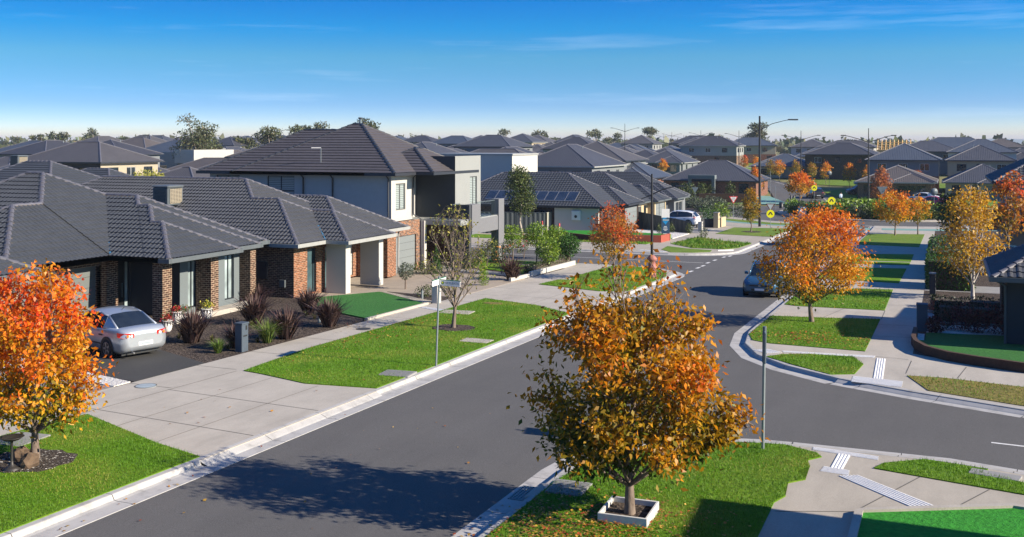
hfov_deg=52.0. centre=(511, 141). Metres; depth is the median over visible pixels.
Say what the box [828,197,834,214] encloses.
road sign
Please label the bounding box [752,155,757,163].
street tree
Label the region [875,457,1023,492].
grass
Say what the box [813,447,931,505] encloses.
tactile paving
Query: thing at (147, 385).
manhole cover
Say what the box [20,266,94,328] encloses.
garage door
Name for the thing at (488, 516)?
kerb
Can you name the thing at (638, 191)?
house
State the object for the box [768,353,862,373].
grass
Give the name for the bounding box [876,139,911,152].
timber house
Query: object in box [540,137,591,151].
two storey house
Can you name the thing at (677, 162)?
house
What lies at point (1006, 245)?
sedan car
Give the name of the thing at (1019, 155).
house
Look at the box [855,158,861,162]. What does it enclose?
window
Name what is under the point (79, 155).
two storey house
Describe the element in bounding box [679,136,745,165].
two storey house
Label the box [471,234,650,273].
front lawn
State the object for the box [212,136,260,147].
two storey house
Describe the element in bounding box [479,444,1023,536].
corner footpath
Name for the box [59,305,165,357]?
sedan car
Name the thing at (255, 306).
flax plant
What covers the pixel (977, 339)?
artificial lawn
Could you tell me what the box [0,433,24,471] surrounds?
bird bath
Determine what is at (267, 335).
grass clump
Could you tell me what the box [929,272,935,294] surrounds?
letterbox
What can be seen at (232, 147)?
house
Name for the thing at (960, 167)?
window
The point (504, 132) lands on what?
gum tree
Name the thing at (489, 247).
rose bush
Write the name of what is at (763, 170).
window
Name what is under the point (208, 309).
plant pot
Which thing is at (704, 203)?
lavender bush
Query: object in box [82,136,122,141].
two storey house
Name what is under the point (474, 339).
service lid
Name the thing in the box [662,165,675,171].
window
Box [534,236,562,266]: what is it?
topiary tree
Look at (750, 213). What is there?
street tree
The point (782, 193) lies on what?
road
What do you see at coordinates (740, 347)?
kerb
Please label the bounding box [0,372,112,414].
driveway
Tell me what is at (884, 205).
hedge bush
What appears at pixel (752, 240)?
footpath
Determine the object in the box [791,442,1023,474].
kerb
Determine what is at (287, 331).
flax plant
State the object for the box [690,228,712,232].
driveway
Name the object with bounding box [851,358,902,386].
tactile paving
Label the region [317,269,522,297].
driveway
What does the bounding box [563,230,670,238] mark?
front lawn
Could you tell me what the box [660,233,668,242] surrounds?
retaining wall
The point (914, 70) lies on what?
sky
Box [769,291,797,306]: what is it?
kerb
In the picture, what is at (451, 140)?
two storey house
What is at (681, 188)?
clipped bush
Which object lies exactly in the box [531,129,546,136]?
gum tree
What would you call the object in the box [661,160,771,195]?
house
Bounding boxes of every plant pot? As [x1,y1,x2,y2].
[160,311,174,331]
[170,305,187,322]
[181,305,190,319]
[196,299,215,318]
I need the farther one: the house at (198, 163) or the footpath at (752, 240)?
the house at (198, 163)
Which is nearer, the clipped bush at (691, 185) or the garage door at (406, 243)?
the garage door at (406, 243)
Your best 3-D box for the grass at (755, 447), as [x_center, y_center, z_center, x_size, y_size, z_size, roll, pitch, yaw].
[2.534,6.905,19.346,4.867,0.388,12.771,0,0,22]
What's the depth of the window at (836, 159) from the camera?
224.53 m
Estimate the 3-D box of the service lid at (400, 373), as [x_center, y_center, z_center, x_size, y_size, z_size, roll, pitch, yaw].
[-3.541,7.180,32.477,1.000,0.078,0.760,0,0,17]
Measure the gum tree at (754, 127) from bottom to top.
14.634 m
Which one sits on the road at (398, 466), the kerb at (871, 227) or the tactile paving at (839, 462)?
the kerb at (871, 227)
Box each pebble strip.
[3,358,129,386]
[632,229,688,238]
[917,325,1003,339]
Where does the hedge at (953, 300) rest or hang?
on the yard at (983, 280)
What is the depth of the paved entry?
63.17 m
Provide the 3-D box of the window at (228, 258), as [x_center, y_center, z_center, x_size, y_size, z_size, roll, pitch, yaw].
[-12.716,6.030,46.912,0.060,2.000,0.650,0,0,22]
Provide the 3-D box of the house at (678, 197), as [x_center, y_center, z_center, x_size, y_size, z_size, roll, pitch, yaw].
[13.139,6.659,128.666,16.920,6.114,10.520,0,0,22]
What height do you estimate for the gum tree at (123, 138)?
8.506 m
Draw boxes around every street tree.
[0,258,118,458]
[416,204,495,327]
[506,242,770,514]
[585,200,643,278]
[658,158,668,171]
[739,155,747,166]
[741,187,760,231]
[747,201,880,321]
[749,167,764,189]
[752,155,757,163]
[764,159,776,174]
[772,159,786,176]
[783,169,816,199]
[787,159,799,173]
[806,161,818,179]
[819,159,831,179]
[842,162,856,186]
[861,165,866,176]
[870,189,917,234]
[907,195,931,233]
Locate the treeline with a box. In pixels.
[0,133,1023,153]
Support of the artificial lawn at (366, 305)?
on the yard at (203, 352)
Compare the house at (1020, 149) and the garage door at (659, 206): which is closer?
the garage door at (659, 206)
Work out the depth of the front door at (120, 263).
44.40 m
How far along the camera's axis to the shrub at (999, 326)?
41.24 m
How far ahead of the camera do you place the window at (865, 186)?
167.59 m
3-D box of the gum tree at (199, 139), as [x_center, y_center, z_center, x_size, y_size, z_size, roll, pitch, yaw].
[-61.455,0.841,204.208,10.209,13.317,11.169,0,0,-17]
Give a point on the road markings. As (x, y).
(855, 225)
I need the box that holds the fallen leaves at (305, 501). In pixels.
[58,373,524,536]
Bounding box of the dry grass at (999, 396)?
[908,374,1023,403]
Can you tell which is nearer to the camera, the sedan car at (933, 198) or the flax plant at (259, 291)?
the flax plant at (259, 291)
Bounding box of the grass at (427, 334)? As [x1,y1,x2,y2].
[244,297,565,387]
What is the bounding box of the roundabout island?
[777,210,969,221]
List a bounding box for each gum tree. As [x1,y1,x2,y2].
[2,135,23,145]
[28,133,46,140]
[45,131,71,141]
[81,128,99,139]
[116,135,129,139]
[169,113,222,158]
[233,136,244,142]
[241,137,255,148]
[246,125,284,149]
[287,120,329,133]
[355,118,380,128]
[498,128,511,136]
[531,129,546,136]
[586,129,602,140]
[603,132,621,143]
[642,126,658,138]
[741,121,769,140]
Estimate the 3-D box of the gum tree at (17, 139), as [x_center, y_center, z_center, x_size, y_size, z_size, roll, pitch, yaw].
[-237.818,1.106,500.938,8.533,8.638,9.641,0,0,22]
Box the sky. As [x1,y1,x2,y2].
[0,0,1023,142]
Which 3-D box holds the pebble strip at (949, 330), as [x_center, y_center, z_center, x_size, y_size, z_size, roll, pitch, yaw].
[18.407,7.551,40.650,5.100,0.186,6.800,0,0,22]
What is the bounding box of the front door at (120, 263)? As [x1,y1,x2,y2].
[118,261,122,304]
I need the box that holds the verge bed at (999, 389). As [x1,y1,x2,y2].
[907,375,1023,405]
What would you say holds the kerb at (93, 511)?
on the road at (398, 466)
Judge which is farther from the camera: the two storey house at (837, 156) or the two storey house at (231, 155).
the two storey house at (837, 156)
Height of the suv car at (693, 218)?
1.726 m
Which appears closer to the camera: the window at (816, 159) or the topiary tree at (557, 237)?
the topiary tree at (557, 237)
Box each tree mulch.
[0,448,76,472]
[432,324,474,330]
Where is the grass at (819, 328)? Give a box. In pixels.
[749,315,879,350]
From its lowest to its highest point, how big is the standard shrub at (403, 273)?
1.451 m
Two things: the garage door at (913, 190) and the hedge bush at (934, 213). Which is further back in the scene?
the garage door at (913, 190)
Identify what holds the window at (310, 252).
in the brick house at (326, 243)
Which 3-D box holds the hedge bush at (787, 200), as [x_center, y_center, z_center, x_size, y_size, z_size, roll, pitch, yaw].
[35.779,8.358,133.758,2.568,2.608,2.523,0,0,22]
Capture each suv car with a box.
[670,210,700,225]
[743,259,788,296]
[845,185,857,194]
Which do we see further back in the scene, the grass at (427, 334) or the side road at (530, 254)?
the side road at (530, 254)
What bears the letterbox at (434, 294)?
on the footpath at (202, 440)
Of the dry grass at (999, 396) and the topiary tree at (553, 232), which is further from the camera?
the topiary tree at (553, 232)
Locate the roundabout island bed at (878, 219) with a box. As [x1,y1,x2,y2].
[787,209,939,219]
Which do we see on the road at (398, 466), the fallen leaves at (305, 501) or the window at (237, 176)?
the fallen leaves at (305, 501)
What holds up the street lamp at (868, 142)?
on the roundabout island bed at (878, 219)
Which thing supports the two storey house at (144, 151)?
on the terrain at (830, 187)
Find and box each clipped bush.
[655,222,662,233]
[678,181,688,191]
[685,180,696,195]
[685,223,693,232]
[696,182,707,194]
[698,227,707,237]
[705,181,715,192]
[725,181,735,193]
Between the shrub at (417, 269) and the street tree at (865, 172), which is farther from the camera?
the street tree at (865, 172)
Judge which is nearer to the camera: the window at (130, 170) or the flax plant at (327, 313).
the flax plant at (327, 313)
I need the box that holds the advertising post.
[661,209,669,240]
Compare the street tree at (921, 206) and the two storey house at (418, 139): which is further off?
the two storey house at (418, 139)
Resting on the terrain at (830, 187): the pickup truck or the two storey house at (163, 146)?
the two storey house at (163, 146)
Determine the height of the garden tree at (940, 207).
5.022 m
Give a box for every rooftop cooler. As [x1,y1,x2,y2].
[10,155,27,165]
[152,185,183,205]
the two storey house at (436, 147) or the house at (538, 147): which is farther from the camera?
the house at (538, 147)
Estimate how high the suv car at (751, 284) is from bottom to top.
1.726 m
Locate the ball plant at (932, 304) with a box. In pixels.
[928,300,942,310]
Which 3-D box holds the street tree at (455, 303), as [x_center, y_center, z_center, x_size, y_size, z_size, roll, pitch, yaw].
[-2.436,4.930,41.615,3.058,4.977,3.010,0,0,22]
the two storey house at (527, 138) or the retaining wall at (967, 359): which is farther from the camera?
the two storey house at (527, 138)
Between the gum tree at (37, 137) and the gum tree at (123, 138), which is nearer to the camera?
the gum tree at (37, 137)
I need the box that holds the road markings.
[520,181,1023,446]
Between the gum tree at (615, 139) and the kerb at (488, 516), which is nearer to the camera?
the kerb at (488, 516)
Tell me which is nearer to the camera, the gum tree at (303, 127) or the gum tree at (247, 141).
the gum tree at (303, 127)
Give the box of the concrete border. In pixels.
[365,302,1023,536]
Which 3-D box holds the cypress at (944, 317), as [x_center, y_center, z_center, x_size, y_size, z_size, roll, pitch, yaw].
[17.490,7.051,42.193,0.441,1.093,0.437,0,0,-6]
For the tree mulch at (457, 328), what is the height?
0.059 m
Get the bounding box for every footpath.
[0,261,671,535]
[471,215,797,253]
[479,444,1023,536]
[745,226,1023,409]
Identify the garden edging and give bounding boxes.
[509,274,529,281]
[529,260,574,275]
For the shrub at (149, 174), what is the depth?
83.76 m
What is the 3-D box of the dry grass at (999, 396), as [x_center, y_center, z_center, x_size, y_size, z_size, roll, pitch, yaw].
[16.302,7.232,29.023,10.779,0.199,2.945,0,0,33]
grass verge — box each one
[0,254,1023,536]
[662,218,924,252]
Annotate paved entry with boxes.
[437,266,533,277]
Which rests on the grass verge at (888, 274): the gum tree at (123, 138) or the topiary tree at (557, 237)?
the topiary tree at (557, 237)
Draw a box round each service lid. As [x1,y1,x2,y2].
[0,432,49,446]
[379,369,416,377]
[439,310,474,313]
[460,338,493,342]
[545,479,591,496]
[969,468,1021,480]
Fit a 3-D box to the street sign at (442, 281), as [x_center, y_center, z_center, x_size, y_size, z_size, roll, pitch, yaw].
[-2.065,5.803,33.746,0.790,2.900,1.100,2,1,19]
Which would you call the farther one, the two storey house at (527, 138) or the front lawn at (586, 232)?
the two storey house at (527, 138)
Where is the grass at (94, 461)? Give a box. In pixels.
[0,413,197,531]
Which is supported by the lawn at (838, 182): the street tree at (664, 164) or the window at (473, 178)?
the street tree at (664, 164)
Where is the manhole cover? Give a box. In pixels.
[134,383,156,387]
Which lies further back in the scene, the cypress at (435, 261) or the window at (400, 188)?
the window at (400, 188)
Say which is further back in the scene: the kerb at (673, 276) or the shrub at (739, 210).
the shrub at (739, 210)
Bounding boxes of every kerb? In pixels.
[0,459,220,536]
[196,390,392,468]
[372,314,587,396]
[451,438,791,536]
[471,242,767,255]
[477,258,683,295]
[583,294,636,309]
[729,315,841,383]
[730,216,786,238]
[756,305,783,316]
[761,237,776,242]
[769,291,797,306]
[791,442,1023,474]
[810,226,969,276]
[831,377,1023,416]
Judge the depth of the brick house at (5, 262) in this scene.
37.01 m
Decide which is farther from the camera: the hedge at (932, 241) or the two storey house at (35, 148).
the two storey house at (35, 148)
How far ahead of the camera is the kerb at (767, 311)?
47.81 m
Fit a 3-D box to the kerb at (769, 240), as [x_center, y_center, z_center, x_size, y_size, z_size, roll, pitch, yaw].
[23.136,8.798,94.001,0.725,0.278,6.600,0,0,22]
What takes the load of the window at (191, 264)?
in the brick house at (154, 258)
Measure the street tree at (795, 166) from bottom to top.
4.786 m
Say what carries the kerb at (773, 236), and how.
on the road at (398, 466)
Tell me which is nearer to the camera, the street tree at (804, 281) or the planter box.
the planter box
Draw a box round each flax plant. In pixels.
[157,306,228,343]
[208,319,271,348]
[221,293,290,324]
[244,284,277,300]
[252,304,312,339]
[284,286,336,314]
[305,295,351,327]
[490,255,530,279]
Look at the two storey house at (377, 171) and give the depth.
65.58 m
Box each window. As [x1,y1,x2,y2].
[127,167,134,175]
[144,166,151,174]
[188,260,195,306]
[217,175,239,177]
[225,254,232,299]
[268,176,293,193]
[307,248,314,291]
[325,246,325,288]
[396,183,404,209]
[470,176,475,203]
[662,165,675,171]
[676,201,681,209]
[739,184,748,193]
[761,168,777,175]
[814,157,820,162]
[834,157,840,162]
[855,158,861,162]
[863,184,872,194]
[877,164,885,169]
[920,164,928,170]
[952,185,960,194]
[957,164,965,170]
[997,164,1006,169]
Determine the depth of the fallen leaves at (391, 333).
40.20 m
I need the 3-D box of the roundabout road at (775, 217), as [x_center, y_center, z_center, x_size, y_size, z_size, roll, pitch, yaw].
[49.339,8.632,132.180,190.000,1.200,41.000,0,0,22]
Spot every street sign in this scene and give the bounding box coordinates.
[432,276,460,365]
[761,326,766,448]
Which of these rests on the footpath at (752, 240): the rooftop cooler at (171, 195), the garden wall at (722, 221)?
the garden wall at (722, 221)
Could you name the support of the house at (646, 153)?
on the terrain at (830, 187)
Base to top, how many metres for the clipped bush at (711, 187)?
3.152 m
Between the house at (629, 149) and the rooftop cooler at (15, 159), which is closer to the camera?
the rooftop cooler at (15, 159)
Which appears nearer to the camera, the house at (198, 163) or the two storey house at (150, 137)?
the house at (198, 163)
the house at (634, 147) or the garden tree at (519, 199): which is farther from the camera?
the house at (634, 147)
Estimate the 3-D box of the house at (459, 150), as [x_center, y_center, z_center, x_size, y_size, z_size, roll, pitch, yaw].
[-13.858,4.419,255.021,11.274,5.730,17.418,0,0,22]
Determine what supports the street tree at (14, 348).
on the tree mulch at (50, 459)
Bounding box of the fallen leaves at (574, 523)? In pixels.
[488,479,750,536]
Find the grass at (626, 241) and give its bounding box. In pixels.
[569,239,647,243]
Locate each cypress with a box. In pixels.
[431,243,441,273]
[478,251,489,285]
[941,306,952,329]
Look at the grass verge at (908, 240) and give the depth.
96.46 m
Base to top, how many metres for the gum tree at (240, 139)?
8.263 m
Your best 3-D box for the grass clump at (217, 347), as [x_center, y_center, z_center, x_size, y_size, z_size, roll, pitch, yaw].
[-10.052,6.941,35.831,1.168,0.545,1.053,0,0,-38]
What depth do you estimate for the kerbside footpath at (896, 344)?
40.14 m
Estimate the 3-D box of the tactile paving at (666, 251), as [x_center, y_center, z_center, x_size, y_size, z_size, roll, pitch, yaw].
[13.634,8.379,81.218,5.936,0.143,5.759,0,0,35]
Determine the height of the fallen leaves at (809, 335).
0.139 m
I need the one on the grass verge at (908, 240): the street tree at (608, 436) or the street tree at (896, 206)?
the street tree at (896, 206)
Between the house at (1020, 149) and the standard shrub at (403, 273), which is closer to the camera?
the standard shrub at (403, 273)
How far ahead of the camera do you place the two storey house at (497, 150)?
159.42 m
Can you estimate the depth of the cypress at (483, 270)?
56.47 m
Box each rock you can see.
[13,446,28,461]
[19,452,38,468]
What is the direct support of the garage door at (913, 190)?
in the house at (913, 182)
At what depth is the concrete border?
19.93 m
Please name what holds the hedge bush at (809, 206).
on the roundabout island bed at (878, 219)
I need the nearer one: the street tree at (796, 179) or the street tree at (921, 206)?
the street tree at (921, 206)
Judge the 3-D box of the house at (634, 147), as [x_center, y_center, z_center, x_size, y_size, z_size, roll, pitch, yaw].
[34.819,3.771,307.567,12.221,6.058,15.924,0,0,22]
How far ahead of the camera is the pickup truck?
166.50 m
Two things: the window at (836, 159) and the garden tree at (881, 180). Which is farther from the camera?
the window at (836, 159)
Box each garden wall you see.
[696,218,713,227]
[699,193,753,203]
[720,217,725,226]
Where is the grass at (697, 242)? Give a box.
[671,236,750,248]
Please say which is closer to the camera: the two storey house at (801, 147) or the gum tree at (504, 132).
the two storey house at (801, 147)
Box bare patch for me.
[483,302,501,303]
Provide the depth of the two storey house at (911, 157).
180.94 m
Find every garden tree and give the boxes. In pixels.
[503,164,537,245]
[869,165,893,198]
[932,183,1013,298]
[934,189,968,235]
[988,170,1023,248]
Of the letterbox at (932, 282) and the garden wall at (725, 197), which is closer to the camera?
the letterbox at (932, 282)
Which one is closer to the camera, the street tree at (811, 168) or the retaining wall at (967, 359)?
the retaining wall at (967, 359)
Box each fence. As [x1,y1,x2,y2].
[482,212,546,232]
[546,212,551,229]
[636,212,689,232]
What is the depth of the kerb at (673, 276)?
59.17 m
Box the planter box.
[598,496,658,526]
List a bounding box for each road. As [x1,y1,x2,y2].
[58,226,867,536]
[471,247,695,268]
[685,206,974,226]
[737,372,1023,469]
[768,180,944,203]
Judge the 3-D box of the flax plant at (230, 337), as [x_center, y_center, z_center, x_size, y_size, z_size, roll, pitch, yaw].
[-9.628,6.714,36.885,1.872,1.046,1.975,0,0,22]
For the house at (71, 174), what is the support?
on the terrain at (830, 187)
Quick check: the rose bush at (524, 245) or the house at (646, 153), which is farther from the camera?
the house at (646, 153)
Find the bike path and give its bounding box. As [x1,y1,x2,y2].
[702,196,996,230]
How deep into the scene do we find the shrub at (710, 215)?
120.66 m
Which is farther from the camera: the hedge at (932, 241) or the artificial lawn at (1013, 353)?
the hedge at (932, 241)
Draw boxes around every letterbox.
[234,321,248,351]
[431,282,440,303]
[698,221,702,231]
[713,212,719,227]
[916,302,927,331]
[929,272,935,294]
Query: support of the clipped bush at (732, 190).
on the lawn at (838, 182)
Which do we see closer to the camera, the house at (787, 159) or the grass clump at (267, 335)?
the grass clump at (267, 335)
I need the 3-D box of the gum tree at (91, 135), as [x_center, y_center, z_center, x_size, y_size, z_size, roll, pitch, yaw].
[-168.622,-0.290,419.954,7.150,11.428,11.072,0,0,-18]
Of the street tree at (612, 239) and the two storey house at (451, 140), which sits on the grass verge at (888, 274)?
the street tree at (612, 239)
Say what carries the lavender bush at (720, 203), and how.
on the traffic island bed
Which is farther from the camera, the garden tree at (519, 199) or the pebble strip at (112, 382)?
the garden tree at (519, 199)
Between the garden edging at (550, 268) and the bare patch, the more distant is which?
the garden edging at (550, 268)
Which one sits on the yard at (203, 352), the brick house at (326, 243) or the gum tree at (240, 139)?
the brick house at (326, 243)
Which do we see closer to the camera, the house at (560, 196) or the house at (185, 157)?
the house at (560, 196)
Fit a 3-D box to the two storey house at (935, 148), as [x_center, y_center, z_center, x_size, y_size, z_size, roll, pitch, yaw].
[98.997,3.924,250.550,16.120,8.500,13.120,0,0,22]
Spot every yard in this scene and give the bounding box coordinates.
[6,262,564,386]
[913,231,999,357]
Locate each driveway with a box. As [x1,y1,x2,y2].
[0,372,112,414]
[22,327,203,381]
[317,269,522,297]
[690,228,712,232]
[924,286,999,325]
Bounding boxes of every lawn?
[318,292,420,318]
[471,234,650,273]
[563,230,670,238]
[672,163,996,206]
[857,508,1023,536]
[919,340,1023,361]
[925,332,1023,346]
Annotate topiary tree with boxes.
[504,224,523,258]
[523,221,549,262]
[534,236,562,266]
[547,224,567,244]
[550,234,567,256]
[557,232,582,260]
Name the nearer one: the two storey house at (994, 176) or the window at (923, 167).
the two storey house at (994, 176)
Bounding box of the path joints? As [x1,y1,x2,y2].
[81,277,988,511]
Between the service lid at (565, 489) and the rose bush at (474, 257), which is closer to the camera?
the service lid at (565, 489)
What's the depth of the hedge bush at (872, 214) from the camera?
123.46 m
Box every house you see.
[0,140,40,151]
[0,140,69,157]
[0,156,10,166]
[0,160,99,183]
[0,171,269,328]
[0,256,41,314]
[9,141,164,175]
[80,175,409,297]
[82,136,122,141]
[82,167,130,176]
[102,139,163,166]
[121,137,159,147]
[129,135,166,142]
[145,139,191,151]
[152,135,172,140]
[158,166,209,176]
[158,167,169,172]
[160,149,233,168]
[167,157,227,169]
[196,117,503,272]
[196,161,219,168]
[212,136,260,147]
[222,146,244,149]
[224,145,261,157]
[404,135,437,143]
[415,142,460,152]
[431,135,472,146]
[440,153,538,180]
[450,148,467,152]
[451,135,535,151]
[468,148,525,152]
[481,171,644,230]
[502,146,539,154]
[510,133,547,144]
[532,135,555,141]
[533,144,545,151]
[538,144,628,171]
[539,171,671,215]
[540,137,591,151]
[553,134,594,142]
[583,141,648,169]
[593,171,690,211]
[609,142,620,147]
[619,135,663,149]
[619,146,637,152]
[622,144,654,150]
[624,161,671,182]
[625,144,643,150]
[633,149,656,157]
[646,150,699,173]
[654,148,691,156]
[655,145,681,152]
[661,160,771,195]
[668,135,704,147]
[677,137,698,147]
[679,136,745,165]
[734,137,777,162]
[748,153,804,177]
[790,139,825,155]
[795,147,820,158]
[802,142,879,179]
[817,140,879,150]
[854,165,938,197]
[864,143,942,192]
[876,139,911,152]
[909,141,952,174]
[928,137,974,147]
[942,163,996,199]
[944,144,1017,176]
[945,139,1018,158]
[975,158,1023,247]
[983,244,1023,344]
[992,138,1023,148]
[1015,147,1023,152]
[1016,152,1023,159]
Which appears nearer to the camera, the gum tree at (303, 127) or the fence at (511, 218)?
the fence at (511, 218)
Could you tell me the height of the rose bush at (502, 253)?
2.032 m
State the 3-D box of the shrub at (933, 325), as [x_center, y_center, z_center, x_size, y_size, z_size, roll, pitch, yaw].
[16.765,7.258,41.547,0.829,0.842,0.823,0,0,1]
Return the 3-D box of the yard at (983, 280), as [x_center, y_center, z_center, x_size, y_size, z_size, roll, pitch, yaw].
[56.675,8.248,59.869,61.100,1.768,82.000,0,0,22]
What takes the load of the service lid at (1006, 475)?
on the grass at (951, 472)
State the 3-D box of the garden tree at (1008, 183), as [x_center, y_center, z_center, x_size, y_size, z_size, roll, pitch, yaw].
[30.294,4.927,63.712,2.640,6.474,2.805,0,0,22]
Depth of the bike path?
118.55 m
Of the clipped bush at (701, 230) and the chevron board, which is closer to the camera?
the clipped bush at (701, 230)
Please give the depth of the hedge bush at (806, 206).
129.35 m
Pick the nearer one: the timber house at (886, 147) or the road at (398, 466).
the road at (398, 466)
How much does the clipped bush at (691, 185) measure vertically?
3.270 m
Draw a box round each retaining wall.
[543,230,590,239]
[591,234,659,242]
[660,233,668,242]
[911,327,1023,372]
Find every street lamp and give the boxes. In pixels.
[641,174,683,276]
[746,116,797,226]
[781,135,820,184]
[841,128,896,198]
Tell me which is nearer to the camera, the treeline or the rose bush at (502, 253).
the rose bush at (502, 253)
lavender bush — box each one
[685,195,708,208]
[693,199,716,211]
[700,195,723,207]
[710,198,730,210]
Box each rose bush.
[459,247,485,272]
[475,237,499,265]
[489,240,516,273]
[513,233,530,257]
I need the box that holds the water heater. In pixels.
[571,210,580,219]
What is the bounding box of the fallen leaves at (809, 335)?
[751,326,869,347]
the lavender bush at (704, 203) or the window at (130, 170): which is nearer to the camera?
the window at (130, 170)
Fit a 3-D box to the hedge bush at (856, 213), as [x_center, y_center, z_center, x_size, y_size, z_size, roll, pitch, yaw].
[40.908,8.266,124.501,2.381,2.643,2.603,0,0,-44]
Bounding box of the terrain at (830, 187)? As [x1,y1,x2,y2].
[720,143,1021,215]
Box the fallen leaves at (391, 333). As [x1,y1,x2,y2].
[283,299,539,379]
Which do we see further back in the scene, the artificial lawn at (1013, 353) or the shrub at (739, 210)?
the shrub at (739, 210)
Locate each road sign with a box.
[729,195,737,218]
[766,202,774,227]
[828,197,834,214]
[877,187,886,193]
[931,188,937,194]
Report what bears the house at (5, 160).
on the terrain at (830, 187)
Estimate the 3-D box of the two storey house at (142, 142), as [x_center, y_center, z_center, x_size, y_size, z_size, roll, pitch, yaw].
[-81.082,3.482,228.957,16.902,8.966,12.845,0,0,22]
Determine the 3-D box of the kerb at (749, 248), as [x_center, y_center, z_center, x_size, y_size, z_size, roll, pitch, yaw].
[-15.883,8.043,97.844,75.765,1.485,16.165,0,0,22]
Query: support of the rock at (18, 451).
on the tree mulch at (50, 459)
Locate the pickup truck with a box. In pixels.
[806,187,823,198]
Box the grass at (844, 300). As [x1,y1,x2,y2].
[786,287,892,309]
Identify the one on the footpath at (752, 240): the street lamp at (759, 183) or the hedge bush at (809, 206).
the street lamp at (759, 183)
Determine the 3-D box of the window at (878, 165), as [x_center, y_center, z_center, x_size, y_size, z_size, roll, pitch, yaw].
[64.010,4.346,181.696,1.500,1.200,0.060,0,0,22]
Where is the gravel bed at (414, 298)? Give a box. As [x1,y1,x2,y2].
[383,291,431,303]
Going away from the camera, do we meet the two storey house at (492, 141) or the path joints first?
the path joints
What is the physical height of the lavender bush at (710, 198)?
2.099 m
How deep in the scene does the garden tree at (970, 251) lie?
52.11 m
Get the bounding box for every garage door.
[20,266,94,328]
[351,244,351,274]
[396,234,414,272]
[625,206,636,227]
[656,202,664,215]
[896,185,925,195]
[984,186,996,199]
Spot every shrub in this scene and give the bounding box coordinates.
[129,168,163,176]
[397,262,413,288]
[409,261,443,274]
[413,283,431,296]
[699,205,717,218]
[712,202,731,217]
[728,202,744,216]
[924,315,945,332]
[941,303,972,330]
[961,307,990,332]
[979,304,1003,334]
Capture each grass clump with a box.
[199,337,232,352]
[250,316,286,342]
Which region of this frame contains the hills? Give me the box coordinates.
[909,139,1023,142]
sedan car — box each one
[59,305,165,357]
[907,192,939,200]
[922,196,946,205]
[975,244,1016,263]
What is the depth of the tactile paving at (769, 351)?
36.73 m
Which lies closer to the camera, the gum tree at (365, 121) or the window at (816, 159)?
the window at (816, 159)
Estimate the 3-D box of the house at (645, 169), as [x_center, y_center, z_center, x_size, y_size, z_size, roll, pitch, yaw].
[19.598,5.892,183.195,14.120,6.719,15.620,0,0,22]
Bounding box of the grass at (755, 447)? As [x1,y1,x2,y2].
[485,440,819,536]
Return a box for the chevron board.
[798,207,805,214]
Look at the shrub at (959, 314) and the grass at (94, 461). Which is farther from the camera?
the shrub at (959, 314)
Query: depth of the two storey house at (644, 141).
366.37 m
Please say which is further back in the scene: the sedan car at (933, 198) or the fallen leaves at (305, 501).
the sedan car at (933, 198)
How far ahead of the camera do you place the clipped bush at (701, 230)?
94.51 m
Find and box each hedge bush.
[783,198,801,212]
[788,201,800,213]
[794,202,805,213]
[803,199,821,213]
[806,200,824,214]
[814,203,826,214]
[828,201,846,216]
[839,205,854,218]
[849,201,867,218]
[858,206,874,218]
[869,206,880,218]
[875,204,894,219]
[928,203,939,218]
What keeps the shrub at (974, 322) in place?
on the pebble strip at (949, 330)
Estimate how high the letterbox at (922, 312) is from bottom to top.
1.100 m
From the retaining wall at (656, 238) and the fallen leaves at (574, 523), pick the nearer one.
the fallen leaves at (574, 523)
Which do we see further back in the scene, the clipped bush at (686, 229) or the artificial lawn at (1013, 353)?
the clipped bush at (686, 229)
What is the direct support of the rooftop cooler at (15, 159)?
on the house
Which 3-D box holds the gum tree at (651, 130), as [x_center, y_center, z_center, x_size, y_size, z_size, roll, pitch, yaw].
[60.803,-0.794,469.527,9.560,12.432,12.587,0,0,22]
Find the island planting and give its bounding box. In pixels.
[820,197,939,211]
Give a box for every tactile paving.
[420,307,443,310]
[640,250,732,251]
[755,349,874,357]
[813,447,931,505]
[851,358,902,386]
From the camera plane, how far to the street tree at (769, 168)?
224.80 m
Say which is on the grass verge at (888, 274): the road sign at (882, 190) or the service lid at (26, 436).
the service lid at (26, 436)
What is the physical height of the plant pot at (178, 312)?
0.797 m
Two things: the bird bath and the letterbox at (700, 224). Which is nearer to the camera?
the bird bath
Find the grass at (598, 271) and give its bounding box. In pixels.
[541,265,664,290]
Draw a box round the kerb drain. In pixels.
[508,483,549,500]
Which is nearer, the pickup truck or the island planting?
the island planting
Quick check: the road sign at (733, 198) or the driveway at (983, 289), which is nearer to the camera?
the driveway at (983, 289)
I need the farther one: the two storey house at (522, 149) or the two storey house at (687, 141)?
the two storey house at (687, 141)
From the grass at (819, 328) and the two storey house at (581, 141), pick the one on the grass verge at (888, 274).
the grass at (819, 328)
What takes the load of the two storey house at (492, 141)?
on the terrain at (830, 187)
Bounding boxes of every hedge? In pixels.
[523,254,570,273]
[924,252,975,291]
[926,234,962,254]
[929,293,999,307]
[933,299,999,323]
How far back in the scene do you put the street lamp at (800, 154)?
199.97 m
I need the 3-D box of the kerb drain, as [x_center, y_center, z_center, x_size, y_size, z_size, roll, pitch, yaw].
[0.512,7.042,21.057,0.950,0.128,0.840,0,0,22]
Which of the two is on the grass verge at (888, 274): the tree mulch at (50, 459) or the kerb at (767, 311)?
the tree mulch at (50, 459)

